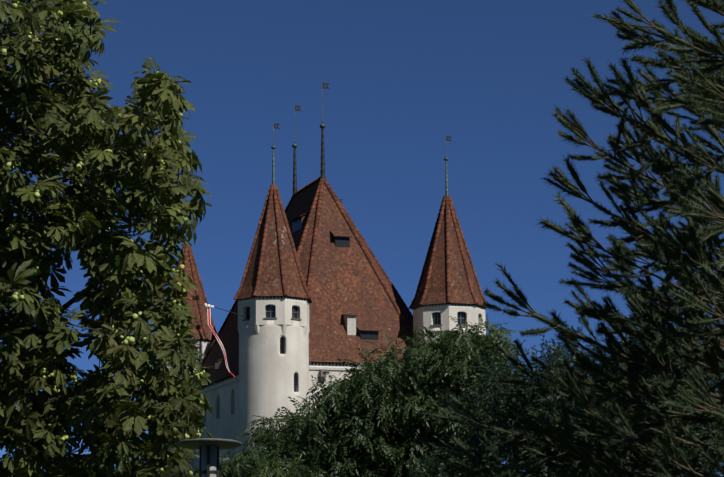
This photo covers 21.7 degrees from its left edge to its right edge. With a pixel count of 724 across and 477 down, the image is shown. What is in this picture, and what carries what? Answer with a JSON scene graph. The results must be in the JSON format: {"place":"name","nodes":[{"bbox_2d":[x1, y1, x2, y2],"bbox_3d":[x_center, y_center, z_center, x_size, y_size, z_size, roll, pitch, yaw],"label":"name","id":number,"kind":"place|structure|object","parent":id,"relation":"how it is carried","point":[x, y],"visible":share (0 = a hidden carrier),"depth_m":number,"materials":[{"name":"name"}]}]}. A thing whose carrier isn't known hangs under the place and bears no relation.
{"place":"outdoors","nodes":[
{"label":"outdoors","id":0,"kind":"place"},
{"bbox_2d":[157,251,214,341],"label":"tower roof","id":1,"kind":"structure","parent":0,"point":[197,331],"depth_m":169.00,"materials":[{"name":"brown tile"}]},
{"bbox_2d":[166,343,211,363],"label":"wall","id":2,"kind":"structure","parent":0,"point":[204,348],"depth_m":167.48,"materials":[{"name":"white paint"}]},
{"bbox_2d":[193,339,212,343],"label":"roof eave","id":3,"kind":"object","parent":2,"relation":"attached to","point":[203,341],"visible":0.12,"depth_m":167.63,"materials":[{"name":"brown wood"}]},
{"bbox_2d":[242,305,301,391],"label":"tower windows","id":4,"kind":"structure","parent":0,"point":[270,311],"depth_m":142.27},
{"bbox_2d":[0,0,723,475],"label":"sky","id":5,"kind":"structure","parent":0,"point":[404,77],"materials":[{"name":"blue"}]},
{"bbox_3d":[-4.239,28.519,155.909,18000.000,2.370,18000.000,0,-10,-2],"label":"ground","id":6,"kind":"structure","parent":0,"visible":0},
{"bbox_2d":[0,0,216,476],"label":"chestnut tree","id":7,"kind":"object","parent":6,"relation":"on","point":[75,128],"visible":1,"depth_m":29.35,"materials":[{"name":"green plant"}]},
{"bbox_2d":[156,361,197,476],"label":"tower shaft","id":8,"kind":"object","parent":6,"relation":"on","point":[169,367],"depth_m":165.37,"materials":[{"name":"white paint"}]},
{"bbox_2d":[176,438,241,476],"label":"park lamp","id":9,"kind":"object","parent":6,"relation":"on","point":[208,448],"visible":1,"depth_m":17.15,"materials":[{"name":"grey metal"}]},
{"bbox_2d":[190,434,327,476],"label":"bush","id":10,"kind":"object","parent":6,"relation":"on","point":[257,466],"visible":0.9,"depth_m":88.81,"materials":[{"name":"green plant"}]},
{"bbox_2d":[238,321,308,468],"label":"tower shaft","id":11,"kind":"object","parent":6,"relation":"on","point":[268,370],"visible":0.6,"depth_m":141.54,"materials":[{"name":"white paint"}]},
{"bbox_2d":[238,296,308,327],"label":"octagonal tower","id":12,"kind":"structure","parent":11,"relation":"on","point":[283,312],"depth_m":142.12,"materials":[{"name":"white paint"}]},
{"bbox_2d":[203,303,249,317],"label":"banner pole","id":13,"kind":"object","parent":12,"relation":"attached to","point":[231,312],"visible":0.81,"depth_m":141.75,"materials":[{"name":"grey metal"}]},
{"bbox_2d":[204,303,238,381],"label":"banner cloth","id":14,"kind":"object","parent":13,"relation":"hanging from","point":[208,306],"visible":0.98,"depth_m":140.87,"materials":[{"name":"red fabric"}]},
{"bbox_2d":[238,296,308,304],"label":"roof eave","id":15,"kind":"object","parent":12,"relation":"attached to","point":[273,298],"visible":0.6,"depth_m":142.32,"materials":[{"name":"white paint"}]},
{"bbox_2d":[236,195,311,302],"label":"tower roof","id":16,"kind":"structure","parent":12,"relation":"on","point":[270,284],"depth_m":143.61,"materials":[{"name":"brown tile"}]},
{"bbox_2d":[238,324,309,335],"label":"corbels","id":17,"kind":"object","parent":11,"relation":"attached to","point":[283,327],"visible":0.38,"depth_m":141.83,"materials":[{"name":"white paint"}]},
{"bbox_2d":[193,367,361,475],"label":"keep walls","id":18,"kind":"structure","parent":6,"relation":"on","point":[222,422],"depth_m":155.86,"materials":[{"name":"white paint"}]},
{"bbox_2d":[202,362,392,393],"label":"cornice","id":19,"kind":"structure","parent":18,"relation":"attached to","point":[321,370],"depth_m":145.44,"materials":[{"name":"white paint"}]},
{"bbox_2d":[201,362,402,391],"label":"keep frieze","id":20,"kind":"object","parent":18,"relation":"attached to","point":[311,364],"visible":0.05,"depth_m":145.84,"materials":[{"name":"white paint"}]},
{"bbox_2d":[199,180,416,387],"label":"main roof","id":21,"kind":"structure","parent":18,"relation":"on","point":[345,280],"depth_m":151.22,"materials":[{"name":"brown tile"}]},
{"bbox_2d":[198,212,380,372],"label":"dormers","id":22,"kind":"object","parent":21,"relation":"attached to","point":[341,238],"visible":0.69,"depth_m":153.32,"materials":[{"name":"brown tile"}]},
{"bbox_2d":[291,128,325,200],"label":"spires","id":23,"kind":"object","parent":18,"relation":"on","point":[322,171],"visible":0.81,"depth_m":158.81,"materials":[{"name":"metal"}]},
{"bbox_2d":[186,91,448,239],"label":"poles","id":24,"kind":"object","parent":18,"relation":"on","point":[294,145],"visible":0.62,"depth_m":151.28,"materials":[{"name":"grey metal"}]},
{"bbox_2d":[187,83,451,203],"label":"weather vanes","id":25,"kind":"object","parent":24,"relation":"attached to","point":[327,87],"visible":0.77,"depth_m":159.61,"materials":[{"name":"metal"}]},
{"bbox_2d":[173,176,486,364],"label":"ridge tiles","id":26,"kind":"object","parent":18,"relation":"on","point":[274,191],"visible":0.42,"depth_m":150.19,"materials":[{"name":"brown tile"}]},
{"bbox_2d":[234,316,522,476],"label":"walnut tree","id":27,"kind":"object","parent":6,"relation":"on","point":[370,420],"visible":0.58,"depth_m":96.35,"materials":[{"name":"green plant"}]},
{"bbox_2d":[416,327,481,403],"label":"tower shaft","id":28,"kind":"object","parent":6,"relation":"on","point":[434,329],"visible":0.02,"depth_m":146.92,"materials":[{"name":"white paint"}]},
{"bbox_2d":[413,306,485,333],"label":"octagonal tower","id":29,"kind":"structure","parent":28,"relation":"on","point":[423,317],"depth_m":147.16,"materials":[{"name":"white paint"}]},
{"bbox_2d":[410,205,486,309],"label":"tower roof","id":30,"kind":"structure","parent":29,"relation":"on","point":[460,293],"depth_m":148.48,"materials":[{"name":"brown tile"}]},
{"bbox_2d":[413,303,484,311],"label":"roof eave","id":31,"kind":"object","parent":29,"relation":"attached to","point":[449,305],"visible":0.6,"depth_m":147.24,"materials":[{"name":"white paint"}]},
{"bbox_2d":[430,312,483,327],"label":"tower windows","id":32,"kind":"structure","parent":29,"relation":"in","point":[461,317],"depth_m":147.21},
{"bbox_2d":[406,306,723,476],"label":"yew tree","id":33,"kind":"object","parent":6,"relation":"on","point":[505,400],"visible":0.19,"depth_m":58.42,"materials":[{"name":"green plant"}]},
{"bbox_2d":[425,0,723,476],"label":"pine tree","id":34,"kind":"object","parent":6,"relation":"on","point":[610,427],"visible":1,"depth_m":21.67,"materials":[{"name":"green plant"}]}
]}

